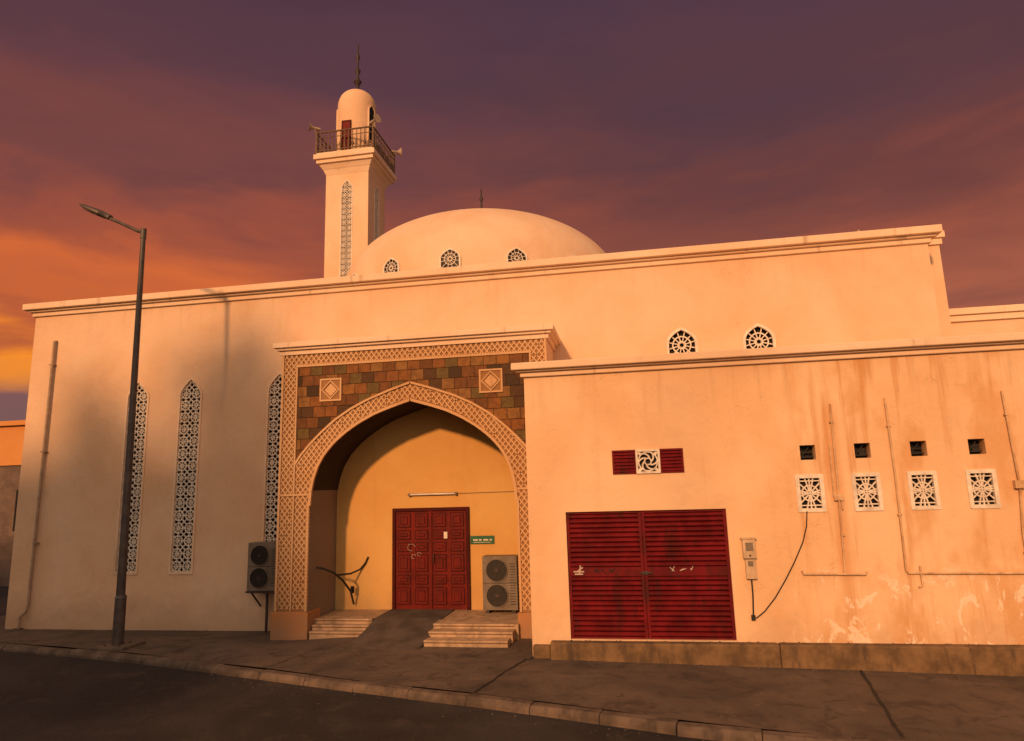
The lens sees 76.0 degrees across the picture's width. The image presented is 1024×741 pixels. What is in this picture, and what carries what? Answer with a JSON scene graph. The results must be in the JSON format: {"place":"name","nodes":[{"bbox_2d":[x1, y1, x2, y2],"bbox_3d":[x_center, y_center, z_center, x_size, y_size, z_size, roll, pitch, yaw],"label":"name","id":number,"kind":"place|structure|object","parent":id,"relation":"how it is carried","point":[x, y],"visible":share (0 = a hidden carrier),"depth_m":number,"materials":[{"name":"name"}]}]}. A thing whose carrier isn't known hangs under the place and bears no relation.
{"place":"outdoors","nodes":[
{"label":"outdoors","id":0,"kind":"place"},
{"bbox_2d":[335,407,519,609],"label":"porch back wall","id":1,"kind":"structure","parent":0,"point":[388,468],"depth_m":14.52,"materials":[{"name":"paint"}]},
{"bbox_2d":[408,491,513,495],"bbox_3d":[-1.048,2.674,14.295,2.530,0.060,0.085,-3,-10,10],"label":"tube light fitting","id":2,"kind":"object","parent":1,"relation":"attached to","point":[431,494],"visible":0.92,"depth_m":14.37,"materials":[{"name":"white paint"}]},
{"bbox_2d":[0,586,864,740],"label":"road","id":3,"kind":"structure","parent":0,"point":[48,698],"depth_m":8.93,"materials":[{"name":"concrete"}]},
{"bbox_2d":[0,536,13,585],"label":"boundary wall","id":4,"kind":"structure","parent":3,"relation":"on","point":[6,546],"depth_m":24.88,"materials":[{"name":"beige paint"}]},
{"bbox_2d":[0,420,25,535],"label":"neighbouring building","id":5,"kind":"structure","parent":3,"relation":"on","point":[11,440],"depth_m":34.73,"materials":[{"name":"paint"}]},
{"bbox_2d":[0,615,902,740],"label":"kerb","id":6,"kind":"structure","parent":3,"relation":"on","point":[665,725],"depth_m":8.97,"materials":[{"name":"concrete"}]},
{"bbox_2d":[0,616,1023,740],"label":"pavement","id":7,"kind":"structure","parent":0,"point":[929,707],"depth_m":9.41,"materials":[{"name":"concrete"}]},
{"bbox_2d":[79,204,146,645],"bbox_3d":[-8.404,0.860,13.517,1.801,9.224,0.400,-3,-10,10],"label":"street lamp","id":8,"kind":"object","parent":7,"relation":"on","point":[118,629],"visible":0.91,"depth_m":13.19,"materials":[{"name":"metal"}]},
{"bbox_2d":[90,641,145,653],"bbox_3d":[-7.559,5.385,12.595,0.700,0.245,0.620,-3,-10,10],"label":"lamp footing","id":9,"kind":"object","parent":7,"relation":"on","point":[126,645],"visible":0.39,"depth_m":12.42,"materials":[{"name":"concrete"}]},
{"bbox_2d":[245,541,275,632],"bbox_3d":[-5.437,4.792,14.539,0.740,1.930,0.511,-3,-10,10],"label":"air conditioner","id":10,"kind":"object","parent":7,"relation":"on","point":[261,566],"visible":0.88,"depth_m":14.40,"materials":[{"name":"metal"}]},
{"bbox_2d":[345,609,453,649],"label":"porch ramp","id":11,"kind":"structure","parent":7,"relation":"on","point":[401,629],"depth_m":12.56,"materials":[{"name":"grey concrete"}]},
{"bbox_2d":[270,607,531,639],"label":"porch column plinths","id":12,"kind":"object","parent":7,"relation":"on","point":[290,625],"visible":0.32,"depth_m":13.13,"materials":[{"name":"beige stone"}]},
{"bbox_2d":[309,609,519,647],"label":"porch steps","id":13,"kind":"structure","parent":7,"relation":"on","point":[480,628],"depth_m":12.71,"materials":[{"name":"beige stone"}]},
{"bbox_2d":[482,555,519,613],"bbox_3d":[-0.221,4.421,13.595,0.726,1.130,0.370,-3,-10,10],"label":"air conditioner","id":14,"kind":"object","parent":13,"relation":"on","point":[500,573],"visible":0.98,"depth_m":13.45,"materials":[{"name":"metal"}]},
{"bbox_2d":[276,339,553,615],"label":"porch walls","id":15,"kind":"structure","parent":7,"relation":"on","point":[322,544],"depth_m":13.76,"materials":[{"name":"beige stone"}]},
{"bbox_2d":[316,556,368,604],"bbox_3d":[-3.625,4.535,13.984,0.269,1.001,1.234,-10,-13,39],"label":"black hose","id":16,"kind":"object","parent":15,"relation":"attached to","point":[351,589],"visible":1,"depth_m":14.06,"materials":[{"name":"black rubber"}]},
{"bbox_2d":[277,339,543,609],"bbox_3d":[-2.059,2.103,13.288,5.677,5.254,0.022,-3,-10,10],"label":"porch carved lattice","id":17,"kind":"object","parent":15,"relation":"attached to","point":[305,507],"visible":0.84,"depth_m":13.54,"materials":[{"name":"beige stone"}]},
{"bbox_2d":[274,338,546,611],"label":"porch mouldings","id":18,"kind":"object","parent":15,"relation":"attached to","point":[490,380],"visible":0.93,"depth_m":13.54,"materials":[{"name":"beige stone"}]},
{"bbox_2d":[296,353,528,458],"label":"spandrel tiles","id":19,"kind":"object","parent":15,"relation":"attached to","point":[455,376],"visible":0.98,"depth_m":13.66,"materials":[{"name":"stone"}]},
{"bbox_2d":[273,324,560,356],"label":"porch cornice","id":20,"kind":"structure","parent":15,"relation":"attached to","point":[548,332],"depth_m":13.66,"materials":[{"name":"beige paint"}]},
{"bbox_2d":[392,507,470,609],"bbox_3d":[-1.759,4.055,14.171,1.730,2.140,0.110,-3,-10,10],"label":"entrance double door","id":21,"kind":"structure","parent":15,"relation":"on","point":[434,573],"depth_m":14.18,"materials":[{"name":"red paint"}]},
{"bbox_2d":[471,536,494,543],"bbox_3d":[-0.635,3.636,14.086,0.520,0.170,0.024,-3,-10,10],"label":"green wall sign","id":22,"kind":"object","parent":15,"relation":"attached to","point":[482,539],"visible":1,"depth_m":14.08,"materials":[{"name":"paint"}]},
{"bbox_2d":[5,243,940,630],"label":"hall walls","id":23,"kind":"structure","parent":7,"relation":"on","point":[227,357],"depth_m":15.41,"materials":[{"name":"paint"}]},
{"bbox_2d":[16,340,57,628],"bbox_3d":[-11.707,2.691,16.208,0.314,7.051,0.132,-3,-10,10],"label":"drainpipe","id":24,"kind":"object","parent":23,"relation":"attached to","point":[43,451],"visible":1,"depth_m":16.13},
{"bbox_2d":[113,371,281,574],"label":"tall lattice windows","id":25,"kind":"structure","parent":23,"relation":"attached to","point":[183,516],"depth_m":15.60,"materials":[{"name":"white paint"}]},
{"bbox_2d":[324,171,384,277],"bbox_3d":[-7.389,-3.801,30.834,2.100,10.700,2.100,-3,-10,10],"label":"minaret shaft","id":26,"kind":"object","parent":23,"relation":"on","point":[365,184],"visible":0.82,"depth_m":30.43,"materials":[{"name":"beige paint"}]},
{"bbox_2d":[313,147,395,189],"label":"minaret balcony slab","id":27,"kind":"structure","parent":26,"relation":"on","point":[372,162],"depth_m":30.66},
{"bbox_2d":[315,123,394,173],"bbox_3d":[-7.588,-10.577,32.039,2.930,1.230,2.950,-3,-10,10],"label":"minaret railing","id":28,"kind":"object","parent":27,"relation":"on","point":[389,159],"visible":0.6,"depth_m":30.82,"materials":[{"name":"brown metal"}]},
{"bbox_2d":[309,114,401,156],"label":"minaret loudspeakers","id":29,"kind":"object","parent":28,"relation":"attached to","point":[377,118],"visible":0.97,"depth_m":30.80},
{"bbox_2d":[337,89,375,150],"bbox_3d":[-7.625,-11.866,32.268,1.860,3.890,1.860,-3,-10,10],"label":"minaret lantern","id":30,"kind":"object","parent":26,"relation":"on","point":[354,105],"visible":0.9,"depth_m":31.55,"materials":[{"name":"paint"}]},
{"bbox_2d":[336,105,374,149],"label":"minaret lantern openings","id":31,"kind":"object","parent":30,"relation":"in","point":[346,124],"visible":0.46,"depth_m":31.33,"materials":[{"name":"beige paint"}]},
{"bbox_2d":[354,44,361,88],"bbox_3d":[-7.719,-15.080,32.839,0.440,2.880,0.440,-3,-10,10],"label":"minaret finial","id":32,"kind":"object","parent":30,"relation":"on","point":[357,82],"visible":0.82,"depth_m":32.72,"materials":[{"name":"metal"}]},
{"bbox_2d":[339,179,378,276],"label":"minaret lattice windows","id":33,"kind":"structure","parent":26,"relation":"in","point":[346,216],"depth_m":30.40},
{"bbox_2d":[347,208,604,275],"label":"dome","id":34,"kind":"structure","parent":23,"relation":"on","point":[475,236],"depth_m":20.90,"materials":[{"name":"paint"}]},
{"bbox_2d":[352,247,574,275],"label":"dome windows","id":35,"kind":"structure","parent":34,"relation":"in","point":[449,257],"depth_m":20.28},
{"bbox_2d":[479,189,482,207],"bbox_3d":[-1.210,-6.412,26.055,0.330,1.730,0.330,-3,-10,10],"label":"dome finial","id":36,"kind":"object","parent":34,"relation":"on","point":[481,200],"visible":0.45,"depth_m":26.08,"materials":[{"name":"metal"}]},
{"bbox_2d":[22,224,942,317],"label":"cornice","id":37,"kind":"structure","parent":23,"relation":"on","point":[773,247],"depth_m":14.88,"materials":[{"name":"paint"}]},
{"bbox_2d":[666,323,775,353],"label":"arched windows","id":38,"kind":"structure","parent":23,"relation":"attached to","point":[684,340],"depth_m":13.98,"materials":[{"name":"white paint"}]},
{"bbox_2d":[159,639,903,735],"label":"pavement joints","id":39,"kind":"object","parent":7,"relation":"on","point":[882,704],"visible":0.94,"depth_m":9.06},
{"bbox_2d":[524,349,1023,645],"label":"annex walls","id":40,"kind":"structure","parent":7,"relation":"on","point":[739,434],"depth_m":10.63,"materials":[{"name":"beige paint"}]},
{"bbox_2d":[612,448,683,474],"bbox_3d":[2.315,1.553,11.201,1.190,0.410,0.134,-3,-10,10],"label":"ventilation panel","id":41,"kind":"object","parent":40,"relation":"attached to","point":[667,460],"visible":1,"depth_m":11.16,"materials":[{"name":"red paint"}]},
{"bbox_2d":[566,509,735,639],"bbox_3d":[2.265,3.383,10.927,2.650,2.065,0.112,-3,-10,10],"label":"garage shutter door","id":42,"kind":"structure","parent":40,"relation":"attached to","point":[643,590],"depth_m":10.92,"materials":[{"name":"red paint"}]},
{"bbox_2d":[574,566,692,576],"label":"shutter scribbles","id":43,"kind":"object","parent":42,"relation":"attached to","point":[579,570],"visible":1,"depth_m":11.03,"materials":[{"name":"white paint"}]},
{"bbox_2d":[740,537,756,616],"bbox_3d":[3.844,3.312,10.526,0.240,1.226,0.125,-3,-10,10],"label":"electric meter box","id":44,"kind":"object","parent":40,"relation":"attached to","point":[749,550],"visible":1,"depth_m":10.55,"materials":[{"name":"paint"}]},
{"bbox_2d":[511,332,1023,381],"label":"annex cornice","id":45,"kind":"structure","parent":40,"relation":"attached to","point":[905,347],"depth_m":10.96,"materials":[{"name":"beige paint"}]},
{"bbox_2d":[751,511,807,620],"bbox_3d":[4.294,3.127,10.521,1.008,1.681,0.040,-3,-10,10],"label":"hanging cable","id":46,"kind":"object","parent":40,"relation":"attached to","point":[753,618],"visible":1,"depth_m":10.46,"materials":[{"name":"black rubber"}]},
{"bbox_2d":[799,439,981,459],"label":"annex vent openings","id":47,"kind":"object","parent":40,"relation":"in","point":[861,452],"visible":0.67,"depth_m":10.71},
{"bbox_2d":[795,469,1000,511],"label":"annex lattice windows","id":48,"kind":"structure","parent":40,"relation":"attached to","point":[809,487],"depth_m":10.43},
{"bbox_2d":[801,390,1023,587],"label":"wall pipes","id":49,"kind":"object","parent":40,"relation":"attached to","point":[1018,483],"depth_m":10.32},
{"bbox_2d":[533,640,1023,676],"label":"annex plinth","id":50,"kind":"structure","parent":7,"relation":"on","point":[988,659],"depth_m":10.10,"materials":[{"name":"beige stone"}]},
{"bbox_2d":[928,245,1023,336],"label":"block walls","id":51,"kind":"structure","parent":7,"relation":"on","point":[948,327],"depth_m":14.10,"materials":[{"name":"paint"}]},
{"bbox_2d":[928,230,1023,322],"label":"block cornice","id":52,"kind":"structure","parent":51,"relation":"on","point":[998,312],"depth_m":14.08,"materials":[{"name":"paint"}]},
{"bbox_2d":[0,0,1023,420],"label":"sky","id":53,"kind":"structure","parent":0,"point":[628,125],"materials":[{"name":"purple"}]}
]}

